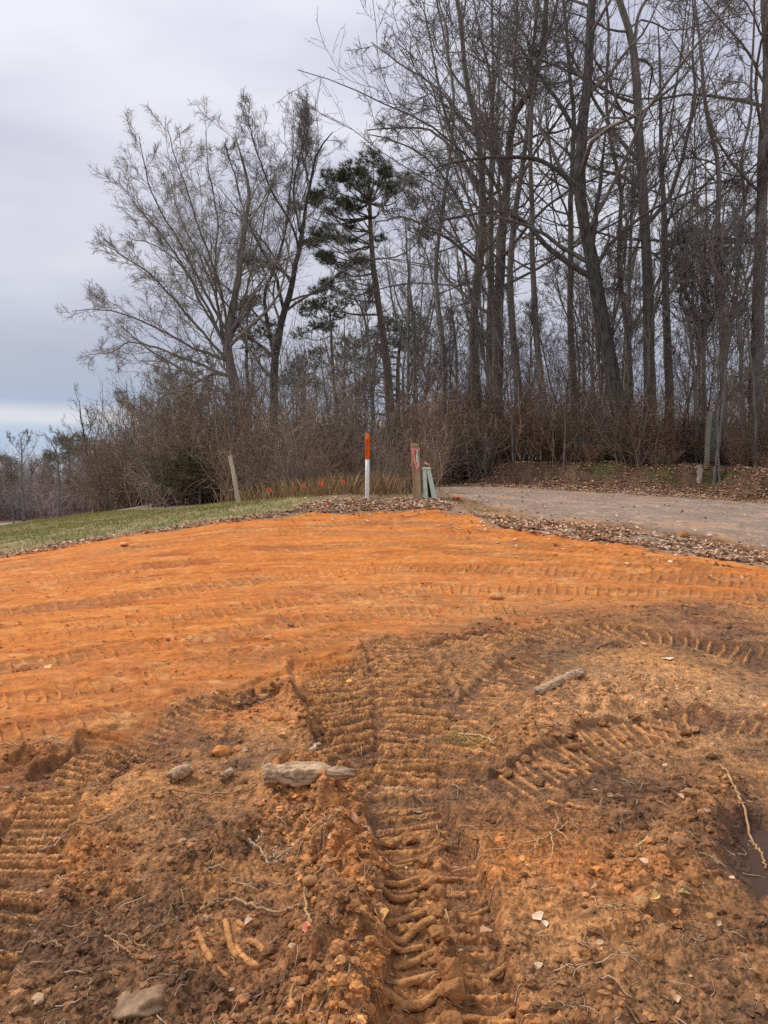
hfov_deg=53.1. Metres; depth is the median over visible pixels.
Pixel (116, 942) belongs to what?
root
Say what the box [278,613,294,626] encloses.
root
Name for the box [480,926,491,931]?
dead leaf
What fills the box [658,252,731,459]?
bare tree
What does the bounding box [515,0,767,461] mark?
bare tree
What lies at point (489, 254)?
bare tree
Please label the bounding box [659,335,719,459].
bare tree
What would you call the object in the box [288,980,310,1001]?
root
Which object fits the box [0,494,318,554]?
grass
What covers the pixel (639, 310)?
bare tree
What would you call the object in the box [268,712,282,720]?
stone
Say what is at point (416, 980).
clay bar
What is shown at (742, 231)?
bare tree
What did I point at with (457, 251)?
bare tree
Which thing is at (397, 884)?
clay bar
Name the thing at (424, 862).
clay clod
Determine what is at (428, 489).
cable pedestal
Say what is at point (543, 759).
clay bar
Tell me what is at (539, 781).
clay clod
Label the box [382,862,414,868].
clay bar
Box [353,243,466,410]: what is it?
bare tree
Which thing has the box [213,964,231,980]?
clay bar
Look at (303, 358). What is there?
bare tree
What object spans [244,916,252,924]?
dead leaf
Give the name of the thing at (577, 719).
clay clod
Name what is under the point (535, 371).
bare tree
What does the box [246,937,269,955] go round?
clay bar
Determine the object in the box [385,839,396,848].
clay clod
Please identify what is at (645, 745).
clay bar
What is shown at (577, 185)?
bare tree
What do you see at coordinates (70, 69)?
sky
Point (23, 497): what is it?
bare tree
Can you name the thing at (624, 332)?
bare tree
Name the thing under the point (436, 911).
clay clod
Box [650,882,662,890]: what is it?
stone
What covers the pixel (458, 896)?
clay bar
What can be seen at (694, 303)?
bare tree
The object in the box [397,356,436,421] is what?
bare tree
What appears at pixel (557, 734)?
clay clod
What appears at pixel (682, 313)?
bare tree
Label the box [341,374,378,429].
bare tree
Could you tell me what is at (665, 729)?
clay bar
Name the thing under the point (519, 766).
clay bar
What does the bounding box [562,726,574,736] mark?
clay clod
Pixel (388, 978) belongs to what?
clay clod
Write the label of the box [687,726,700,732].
clay clod
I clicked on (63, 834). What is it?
root
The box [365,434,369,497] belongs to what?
marker post
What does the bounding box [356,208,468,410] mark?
bare tree
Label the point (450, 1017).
clay clod
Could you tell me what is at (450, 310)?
bare tree
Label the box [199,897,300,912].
root
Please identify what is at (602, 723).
clay clod
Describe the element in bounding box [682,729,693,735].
clay clod
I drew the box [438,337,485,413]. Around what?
bare tree
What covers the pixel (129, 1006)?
mud caked stone
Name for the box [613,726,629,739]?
clay bar
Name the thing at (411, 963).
clay bar
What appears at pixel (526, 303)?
bare tree
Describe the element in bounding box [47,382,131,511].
bare tree
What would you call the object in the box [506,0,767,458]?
bare tree
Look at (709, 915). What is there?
stone
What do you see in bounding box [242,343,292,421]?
bare tree
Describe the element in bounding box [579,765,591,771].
clay clod
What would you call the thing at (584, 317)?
bare tree
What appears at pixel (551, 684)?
dead branch
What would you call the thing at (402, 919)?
clay bar
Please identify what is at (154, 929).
root
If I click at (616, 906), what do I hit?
root fibres
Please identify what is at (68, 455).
pine tree
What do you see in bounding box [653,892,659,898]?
dead leaf
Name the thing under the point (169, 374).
bare tree
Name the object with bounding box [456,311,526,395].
bare tree
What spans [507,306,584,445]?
bare tree
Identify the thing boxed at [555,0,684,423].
bare tree
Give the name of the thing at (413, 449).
ribbon
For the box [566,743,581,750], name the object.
clay clod
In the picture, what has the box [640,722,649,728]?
clay bar
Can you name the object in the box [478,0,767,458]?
bare tree
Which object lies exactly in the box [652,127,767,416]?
bare tree
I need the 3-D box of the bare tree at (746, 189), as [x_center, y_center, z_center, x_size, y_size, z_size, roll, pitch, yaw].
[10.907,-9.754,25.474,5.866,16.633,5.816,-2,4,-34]
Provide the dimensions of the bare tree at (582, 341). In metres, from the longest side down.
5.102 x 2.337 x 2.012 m
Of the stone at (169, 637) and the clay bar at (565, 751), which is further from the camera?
the stone at (169, 637)
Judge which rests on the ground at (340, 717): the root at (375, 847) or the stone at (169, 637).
the root at (375, 847)
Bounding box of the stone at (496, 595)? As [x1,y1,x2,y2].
[489,592,502,598]
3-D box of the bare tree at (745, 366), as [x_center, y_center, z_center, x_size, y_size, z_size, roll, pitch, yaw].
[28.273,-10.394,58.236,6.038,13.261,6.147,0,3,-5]
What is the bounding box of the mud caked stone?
[109,984,168,1021]
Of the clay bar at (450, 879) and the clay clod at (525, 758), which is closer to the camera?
the clay bar at (450, 879)
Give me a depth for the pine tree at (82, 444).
132.92 m
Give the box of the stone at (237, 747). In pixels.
[233,745,242,751]
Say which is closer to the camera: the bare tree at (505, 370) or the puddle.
the puddle
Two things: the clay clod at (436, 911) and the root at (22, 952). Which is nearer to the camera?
the root at (22, 952)
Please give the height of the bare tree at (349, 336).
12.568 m
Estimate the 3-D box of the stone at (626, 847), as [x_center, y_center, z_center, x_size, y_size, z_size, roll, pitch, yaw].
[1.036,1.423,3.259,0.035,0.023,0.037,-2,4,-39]
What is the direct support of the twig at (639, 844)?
on the ground at (340, 717)
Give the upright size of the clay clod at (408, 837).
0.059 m
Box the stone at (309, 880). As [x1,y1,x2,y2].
[302,874,317,885]
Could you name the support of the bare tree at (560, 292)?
on the ground at (340, 717)
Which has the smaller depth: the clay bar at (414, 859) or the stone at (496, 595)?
the clay bar at (414, 859)
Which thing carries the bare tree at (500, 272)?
on the ground at (340, 717)
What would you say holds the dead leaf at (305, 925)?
on the ground at (340, 717)
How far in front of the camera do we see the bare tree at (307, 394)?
68.97 m
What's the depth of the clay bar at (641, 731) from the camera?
4.76 m
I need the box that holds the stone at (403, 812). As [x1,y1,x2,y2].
[400,810,407,815]
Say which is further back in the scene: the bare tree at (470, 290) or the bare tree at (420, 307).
the bare tree at (420, 307)
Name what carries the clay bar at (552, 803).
on the ground at (340, 717)
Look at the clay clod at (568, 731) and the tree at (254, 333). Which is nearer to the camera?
the clay clod at (568, 731)
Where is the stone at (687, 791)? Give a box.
[681,787,694,796]
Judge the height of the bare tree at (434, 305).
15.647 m
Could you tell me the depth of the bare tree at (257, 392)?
64.65 m
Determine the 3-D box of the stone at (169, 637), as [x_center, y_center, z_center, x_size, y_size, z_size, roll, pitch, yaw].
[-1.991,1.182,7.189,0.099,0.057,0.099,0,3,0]
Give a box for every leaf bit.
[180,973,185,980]
[596,939,602,944]
[673,994,680,1001]
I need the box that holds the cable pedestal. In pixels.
[422,467,435,497]
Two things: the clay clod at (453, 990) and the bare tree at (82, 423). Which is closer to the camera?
the clay clod at (453, 990)
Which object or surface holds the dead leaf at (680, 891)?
on the ground at (340, 717)
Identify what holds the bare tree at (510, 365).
on the ground at (340, 717)
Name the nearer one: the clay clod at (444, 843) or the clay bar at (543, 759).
the clay clod at (444, 843)
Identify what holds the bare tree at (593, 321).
on the ground at (340, 717)
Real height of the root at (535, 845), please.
0.086 m
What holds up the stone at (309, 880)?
on the ground at (340, 717)
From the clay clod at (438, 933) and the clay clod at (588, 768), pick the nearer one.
the clay clod at (438, 933)
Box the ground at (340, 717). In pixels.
[0,459,767,1023]
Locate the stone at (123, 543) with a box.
[120,542,128,545]
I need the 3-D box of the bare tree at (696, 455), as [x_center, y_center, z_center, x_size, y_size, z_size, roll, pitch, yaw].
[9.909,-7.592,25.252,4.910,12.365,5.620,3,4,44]
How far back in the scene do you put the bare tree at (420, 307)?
59.56 m
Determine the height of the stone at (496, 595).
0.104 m
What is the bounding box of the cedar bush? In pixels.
[153,445,250,503]
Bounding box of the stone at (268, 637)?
[263,635,274,639]
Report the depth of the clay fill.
8.98 m
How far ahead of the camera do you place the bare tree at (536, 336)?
27.14 m
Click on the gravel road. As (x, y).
(722, 524)
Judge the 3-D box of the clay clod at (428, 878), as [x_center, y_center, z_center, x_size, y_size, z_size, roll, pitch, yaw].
[0.183,1.473,3.073,0.085,0.064,0.077,-1,3,-21]
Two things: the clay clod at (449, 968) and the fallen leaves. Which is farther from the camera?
the fallen leaves
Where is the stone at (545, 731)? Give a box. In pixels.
[540,729,548,734]
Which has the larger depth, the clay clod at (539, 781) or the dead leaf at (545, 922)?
the clay clod at (539, 781)
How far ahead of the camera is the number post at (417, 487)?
15.91 m
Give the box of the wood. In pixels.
[0,437,111,520]
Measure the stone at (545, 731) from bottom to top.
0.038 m
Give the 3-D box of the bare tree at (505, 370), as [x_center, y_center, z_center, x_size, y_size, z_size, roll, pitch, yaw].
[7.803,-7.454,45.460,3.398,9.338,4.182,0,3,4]
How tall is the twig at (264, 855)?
0.087 m
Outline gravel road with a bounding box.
[434,485,767,547]
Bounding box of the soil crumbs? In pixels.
[0,552,767,1023]
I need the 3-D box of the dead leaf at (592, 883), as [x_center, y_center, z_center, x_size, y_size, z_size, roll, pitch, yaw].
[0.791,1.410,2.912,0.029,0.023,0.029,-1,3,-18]
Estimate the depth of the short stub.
23.11 m
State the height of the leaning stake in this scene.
1.654 m
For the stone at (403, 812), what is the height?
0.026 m
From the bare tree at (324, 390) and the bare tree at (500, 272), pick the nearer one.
the bare tree at (500, 272)
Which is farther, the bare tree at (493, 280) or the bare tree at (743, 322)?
the bare tree at (493, 280)
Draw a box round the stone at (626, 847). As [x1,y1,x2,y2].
[623,844,632,850]
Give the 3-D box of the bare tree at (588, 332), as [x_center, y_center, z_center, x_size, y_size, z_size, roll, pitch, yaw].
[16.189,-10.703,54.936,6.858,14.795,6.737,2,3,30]
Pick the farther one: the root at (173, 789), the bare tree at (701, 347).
the bare tree at (701, 347)
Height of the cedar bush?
2.526 m
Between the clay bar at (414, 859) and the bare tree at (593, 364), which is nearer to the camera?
the clay bar at (414, 859)
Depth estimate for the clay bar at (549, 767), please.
4.17 m
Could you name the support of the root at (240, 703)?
on the ground at (340, 717)
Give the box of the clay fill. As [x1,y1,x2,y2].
[0,508,767,752]
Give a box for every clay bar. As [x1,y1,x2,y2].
[194,926,214,963]
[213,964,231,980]
[222,918,238,959]
[235,945,259,969]
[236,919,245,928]
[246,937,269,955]
[378,832,422,841]
[381,886,418,903]
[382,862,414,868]
[383,985,438,1012]
[384,906,427,928]
[385,875,419,887]
[386,915,435,946]
[386,938,424,954]
[388,885,422,894]
[391,947,436,970]
[393,850,435,864]
[393,971,437,987]
[396,829,439,836]
[403,899,417,914]
[439,877,460,882]
[445,894,467,899]
[447,906,489,916]
[462,962,507,980]
[462,1006,515,1022]
[515,761,526,775]
[532,763,578,773]
[539,756,573,768]
[547,799,558,806]
[560,746,571,757]
[566,801,589,810]
[575,732,587,746]
[590,733,598,740]
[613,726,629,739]
[615,735,626,742]
[632,724,664,740]
[637,741,650,747]
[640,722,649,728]
[651,724,683,735]
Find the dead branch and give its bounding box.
[531,668,585,694]
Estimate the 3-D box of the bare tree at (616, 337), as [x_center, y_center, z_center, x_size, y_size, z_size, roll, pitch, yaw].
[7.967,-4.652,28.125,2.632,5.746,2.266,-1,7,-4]
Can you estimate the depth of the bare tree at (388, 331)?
66.67 m
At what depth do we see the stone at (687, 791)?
3.68 m
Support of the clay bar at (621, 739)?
on the ground at (340, 717)
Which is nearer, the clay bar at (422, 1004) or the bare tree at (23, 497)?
the clay bar at (422, 1004)
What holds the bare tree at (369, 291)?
on the ground at (340, 717)
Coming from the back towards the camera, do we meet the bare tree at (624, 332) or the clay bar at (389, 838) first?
the bare tree at (624, 332)
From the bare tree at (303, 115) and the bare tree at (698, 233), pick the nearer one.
the bare tree at (698, 233)
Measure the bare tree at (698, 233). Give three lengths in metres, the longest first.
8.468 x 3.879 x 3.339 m
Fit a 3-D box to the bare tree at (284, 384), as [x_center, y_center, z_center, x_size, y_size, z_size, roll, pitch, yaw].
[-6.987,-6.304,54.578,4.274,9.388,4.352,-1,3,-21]
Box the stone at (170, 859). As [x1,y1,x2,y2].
[166,856,174,863]
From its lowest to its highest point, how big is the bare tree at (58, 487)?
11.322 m
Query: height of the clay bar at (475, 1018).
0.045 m
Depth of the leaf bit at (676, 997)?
2.33 m
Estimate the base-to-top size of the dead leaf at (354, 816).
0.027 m
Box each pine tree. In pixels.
[0,454,20,509]
[34,449,59,510]
[52,435,84,510]
[66,431,96,506]
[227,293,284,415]
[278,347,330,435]
[284,147,437,428]
[289,283,355,428]
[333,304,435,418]
[728,366,767,403]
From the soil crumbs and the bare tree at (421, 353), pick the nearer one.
the soil crumbs
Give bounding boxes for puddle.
[740,830,767,896]
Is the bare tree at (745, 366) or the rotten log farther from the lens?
the bare tree at (745, 366)
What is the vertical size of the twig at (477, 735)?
0.038 m
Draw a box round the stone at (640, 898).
[633,895,648,908]
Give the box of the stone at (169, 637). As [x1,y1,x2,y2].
[166,635,176,640]
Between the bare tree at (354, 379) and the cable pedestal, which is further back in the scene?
the bare tree at (354, 379)
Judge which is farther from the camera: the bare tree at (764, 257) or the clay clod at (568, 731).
the bare tree at (764, 257)
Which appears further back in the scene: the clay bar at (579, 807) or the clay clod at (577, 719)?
the clay clod at (577, 719)
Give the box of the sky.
[0,0,767,477]
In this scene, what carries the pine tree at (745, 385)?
on the ground at (340, 717)
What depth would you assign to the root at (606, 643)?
6.96 m
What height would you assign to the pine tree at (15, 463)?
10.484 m
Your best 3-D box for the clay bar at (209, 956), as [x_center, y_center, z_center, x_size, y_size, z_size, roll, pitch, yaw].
[-0.612,1.467,2.608,0.027,0.028,0.205,-2,3,-28]
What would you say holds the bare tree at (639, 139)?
on the ground at (340, 717)
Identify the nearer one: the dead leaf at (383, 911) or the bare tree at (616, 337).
the dead leaf at (383, 911)
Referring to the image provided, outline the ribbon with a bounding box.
[410,448,419,468]
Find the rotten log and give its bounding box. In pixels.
[260,761,358,788]
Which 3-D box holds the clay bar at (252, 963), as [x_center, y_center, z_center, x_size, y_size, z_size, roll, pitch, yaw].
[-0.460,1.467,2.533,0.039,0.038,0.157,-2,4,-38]
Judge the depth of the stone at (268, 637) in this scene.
7.19 m
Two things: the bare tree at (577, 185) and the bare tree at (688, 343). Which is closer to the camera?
the bare tree at (577, 185)
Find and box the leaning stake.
[228,455,240,503]
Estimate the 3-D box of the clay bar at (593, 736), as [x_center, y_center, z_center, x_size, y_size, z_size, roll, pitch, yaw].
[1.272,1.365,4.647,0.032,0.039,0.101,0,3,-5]
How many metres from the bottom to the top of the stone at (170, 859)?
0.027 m
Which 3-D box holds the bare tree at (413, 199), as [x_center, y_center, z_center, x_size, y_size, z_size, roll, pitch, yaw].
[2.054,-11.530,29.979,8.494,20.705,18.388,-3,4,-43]
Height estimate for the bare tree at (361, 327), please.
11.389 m
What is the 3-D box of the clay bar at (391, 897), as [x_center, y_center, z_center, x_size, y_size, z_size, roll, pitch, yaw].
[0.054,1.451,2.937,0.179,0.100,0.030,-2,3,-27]
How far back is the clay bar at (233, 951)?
2.63 m
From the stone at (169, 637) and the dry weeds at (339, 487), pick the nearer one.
the stone at (169, 637)
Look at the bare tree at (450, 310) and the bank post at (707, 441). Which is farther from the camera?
the bare tree at (450, 310)
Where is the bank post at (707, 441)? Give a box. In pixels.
[704,412,712,464]
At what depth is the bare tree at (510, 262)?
27.79 m
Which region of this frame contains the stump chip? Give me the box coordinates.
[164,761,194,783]
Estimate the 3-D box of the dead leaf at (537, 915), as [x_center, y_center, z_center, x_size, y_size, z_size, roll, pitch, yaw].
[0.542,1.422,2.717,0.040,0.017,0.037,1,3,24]
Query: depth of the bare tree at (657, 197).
33.49 m
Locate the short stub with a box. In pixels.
[696,465,702,482]
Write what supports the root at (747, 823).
on the ground at (340, 717)
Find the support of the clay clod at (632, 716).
on the ground at (340, 717)
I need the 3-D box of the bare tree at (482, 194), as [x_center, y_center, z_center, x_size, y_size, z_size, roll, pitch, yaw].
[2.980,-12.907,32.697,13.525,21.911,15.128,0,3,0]
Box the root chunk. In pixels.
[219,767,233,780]
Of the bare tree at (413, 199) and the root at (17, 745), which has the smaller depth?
the root at (17, 745)
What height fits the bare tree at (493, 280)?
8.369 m
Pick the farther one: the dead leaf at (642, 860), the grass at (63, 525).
the grass at (63, 525)
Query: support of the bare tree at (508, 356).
on the ground at (340, 717)
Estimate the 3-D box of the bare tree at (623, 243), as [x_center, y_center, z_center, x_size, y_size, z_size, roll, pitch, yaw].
[7.372,-5.785,26.612,3.133,8.606,3.845,1,3,22]
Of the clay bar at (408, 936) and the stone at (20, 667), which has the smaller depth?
the clay bar at (408, 936)
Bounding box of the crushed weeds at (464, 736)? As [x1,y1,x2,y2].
[431,718,516,752]
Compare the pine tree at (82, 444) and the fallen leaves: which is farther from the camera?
the pine tree at (82, 444)
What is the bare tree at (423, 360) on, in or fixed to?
on the ground at (340, 717)
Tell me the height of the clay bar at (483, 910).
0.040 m
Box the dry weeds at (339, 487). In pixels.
[212,469,442,503]
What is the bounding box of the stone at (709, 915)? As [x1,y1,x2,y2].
[705,912,715,918]
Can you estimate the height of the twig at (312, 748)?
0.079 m
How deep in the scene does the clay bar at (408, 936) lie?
2.74 m
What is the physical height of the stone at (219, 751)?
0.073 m
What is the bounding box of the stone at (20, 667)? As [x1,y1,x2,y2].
[15,663,30,671]
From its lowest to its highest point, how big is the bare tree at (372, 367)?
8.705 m
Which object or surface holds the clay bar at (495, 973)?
on the ground at (340, 717)
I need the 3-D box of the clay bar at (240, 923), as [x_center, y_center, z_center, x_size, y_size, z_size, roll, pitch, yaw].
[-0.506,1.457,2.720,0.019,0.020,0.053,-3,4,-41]
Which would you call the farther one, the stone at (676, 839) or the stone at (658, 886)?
the stone at (676, 839)
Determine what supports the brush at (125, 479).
on the ground at (340, 717)
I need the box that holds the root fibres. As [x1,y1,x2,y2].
[0,596,767,1023]
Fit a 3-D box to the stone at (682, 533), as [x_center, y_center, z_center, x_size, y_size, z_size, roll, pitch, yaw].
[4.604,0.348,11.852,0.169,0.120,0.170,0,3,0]
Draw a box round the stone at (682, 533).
[676,531,687,536]
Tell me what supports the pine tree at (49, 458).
on the ground at (340, 717)
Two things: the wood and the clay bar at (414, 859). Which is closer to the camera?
the clay bar at (414, 859)
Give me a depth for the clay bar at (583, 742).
4.57 m
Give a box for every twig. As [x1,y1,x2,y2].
[247,828,301,864]
[309,742,320,751]
[459,733,494,743]
[635,835,648,847]
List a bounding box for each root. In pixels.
[0,734,63,746]
[0,939,63,954]
[39,798,137,850]
[104,934,133,958]
[139,899,175,939]
[149,777,265,795]
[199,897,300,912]
[234,692,272,706]
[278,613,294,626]
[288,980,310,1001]
[303,812,326,822]
[303,886,312,924]
[362,824,403,866]
[452,810,572,871]
[596,638,617,647]
[718,763,766,868]
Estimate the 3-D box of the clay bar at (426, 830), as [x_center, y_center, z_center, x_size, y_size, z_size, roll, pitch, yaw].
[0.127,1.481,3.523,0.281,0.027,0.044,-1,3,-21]
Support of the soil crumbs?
on the ground at (340, 717)
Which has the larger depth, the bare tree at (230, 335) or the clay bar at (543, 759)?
the bare tree at (230, 335)
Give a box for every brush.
[52,285,542,512]
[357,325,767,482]
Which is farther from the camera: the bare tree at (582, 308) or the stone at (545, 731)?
the bare tree at (582, 308)
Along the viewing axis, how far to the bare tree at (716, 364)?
27.71 m
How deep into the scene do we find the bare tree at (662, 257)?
24.62 m
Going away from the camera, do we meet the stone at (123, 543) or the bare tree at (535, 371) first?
the stone at (123, 543)
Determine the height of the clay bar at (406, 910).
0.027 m
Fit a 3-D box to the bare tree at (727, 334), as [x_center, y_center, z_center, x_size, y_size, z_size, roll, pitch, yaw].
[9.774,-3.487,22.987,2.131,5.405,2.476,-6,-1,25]
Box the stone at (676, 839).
[671,835,686,844]
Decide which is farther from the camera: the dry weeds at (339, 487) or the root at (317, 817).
the dry weeds at (339, 487)
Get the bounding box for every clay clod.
[383,973,393,986]
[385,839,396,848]
[401,831,416,846]
[417,855,431,868]
[419,869,439,888]
[426,883,445,901]
[426,902,445,919]
[428,924,449,944]
[436,838,450,849]
[438,957,464,980]
[438,977,465,1005]
[439,1010,462,1023]
[496,767,512,777]
[520,754,531,762]
[533,777,545,786]
[552,731,561,737]
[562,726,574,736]
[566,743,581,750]
[573,716,581,722]
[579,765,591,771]
[598,720,607,726]
[628,712,640,720]
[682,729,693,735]
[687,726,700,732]
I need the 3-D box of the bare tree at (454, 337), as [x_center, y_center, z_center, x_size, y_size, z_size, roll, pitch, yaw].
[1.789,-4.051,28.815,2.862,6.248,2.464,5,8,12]
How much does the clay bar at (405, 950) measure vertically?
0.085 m
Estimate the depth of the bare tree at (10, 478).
47.87 m
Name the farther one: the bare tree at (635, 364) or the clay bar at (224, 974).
the bare tree at (635, 364)
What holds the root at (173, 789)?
on the ground at (340, 717)
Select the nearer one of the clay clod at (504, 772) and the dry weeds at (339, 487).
the clay clod at (504, 772)
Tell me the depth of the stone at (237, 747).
4.46 m
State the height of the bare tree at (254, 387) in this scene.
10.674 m
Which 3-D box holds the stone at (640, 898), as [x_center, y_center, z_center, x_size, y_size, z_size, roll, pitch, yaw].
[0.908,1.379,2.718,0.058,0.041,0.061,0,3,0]
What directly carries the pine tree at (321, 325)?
on the ground at (340, 717)
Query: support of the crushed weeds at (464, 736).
on the ground at (340, 717)
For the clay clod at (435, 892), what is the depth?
2.91 m
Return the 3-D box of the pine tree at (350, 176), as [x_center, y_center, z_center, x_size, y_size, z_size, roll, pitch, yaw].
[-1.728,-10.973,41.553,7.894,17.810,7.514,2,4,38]
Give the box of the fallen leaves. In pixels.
[0,459,767,577]
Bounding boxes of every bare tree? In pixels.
[0,454,27,523]
[2,429,37,521]
[31,431,81,517]
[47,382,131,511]
[54,93,325,423]
[112,342,217,426]
[175,82,386,439]
[237,363,269,419]
[239,370,269,425]
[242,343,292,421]
[258,355,306,437]
[272,0,659,416]
[281,335,319,428]
[288,368,323,419]
[290,0,698,430]
[295,0,621,460]
[305,332,379,428]
[312,305,375,420]
[323,240,425,468]
[335,347,379,422]
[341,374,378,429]
[344,0,694,459]
[344,296,416,449]
[345,339,382,422]
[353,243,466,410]
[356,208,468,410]
[360,230,449,409]
[370,288,439,413]
[375,332,448,414]
[396,0,608,461]
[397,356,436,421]
[400,0,580,421]
[400,323,468,427]
[407,245,503,415]
[412,300,472,414]
[420,160,550,405]
[423,255,516,428]
[424,0,767,463]
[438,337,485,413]
[448,262,524,461]
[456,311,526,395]
[471,0,758,461]
[475,285,554,462]
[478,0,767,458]
[483,342,529,400]
[492,294,565,431]
[503,309,534,411]
[503,350,544,419]
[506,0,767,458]
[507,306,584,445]
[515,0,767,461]
[528,234,631,460]
[528,331,595,471]
[532,190,707,461]
[544,257,620,396]
[550,214,642,461]
[550,245,637,407]
[552,256,659,382]
[553,217,675,416]
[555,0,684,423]
[566,264,664,404]
[567,311,633,440]
[590,96,711,409]
[597,208,710,462]
[604,81,767,463]
[607,261,701,466]
[614,0,767,464]
[615,310,663,419]
[651,195,767,483]
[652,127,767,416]
[654,177,765,422]
[657,213,767,411]
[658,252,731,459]
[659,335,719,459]
[661,316,711,414]
[670,268,732,388]
[674,180,767,460]
[674,302,743,482]
[684,306,763,410]
[712,200,767,467]
[728,289,767,428]
[728,316,767,415]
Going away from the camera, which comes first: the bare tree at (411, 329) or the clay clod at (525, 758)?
the clay clod at (525, 758)
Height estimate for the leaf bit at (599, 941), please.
0.008 m
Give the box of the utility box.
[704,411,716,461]
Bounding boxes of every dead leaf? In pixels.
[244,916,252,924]
[302,921,312,932]
[351,812,357,821]
[374,908,388,920]
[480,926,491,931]
[532,911,543,919]
[541,920,548,926]
[588,880,596,888]
[636,857,648,866]
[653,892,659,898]
[677,888,691,894]
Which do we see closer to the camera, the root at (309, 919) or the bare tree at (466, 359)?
the root at (309, 919)
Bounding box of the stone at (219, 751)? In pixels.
[212,745,230,757]
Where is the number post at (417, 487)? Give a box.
[411,444,421,499]
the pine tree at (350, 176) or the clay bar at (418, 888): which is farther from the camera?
the pine tree at (350, 176)

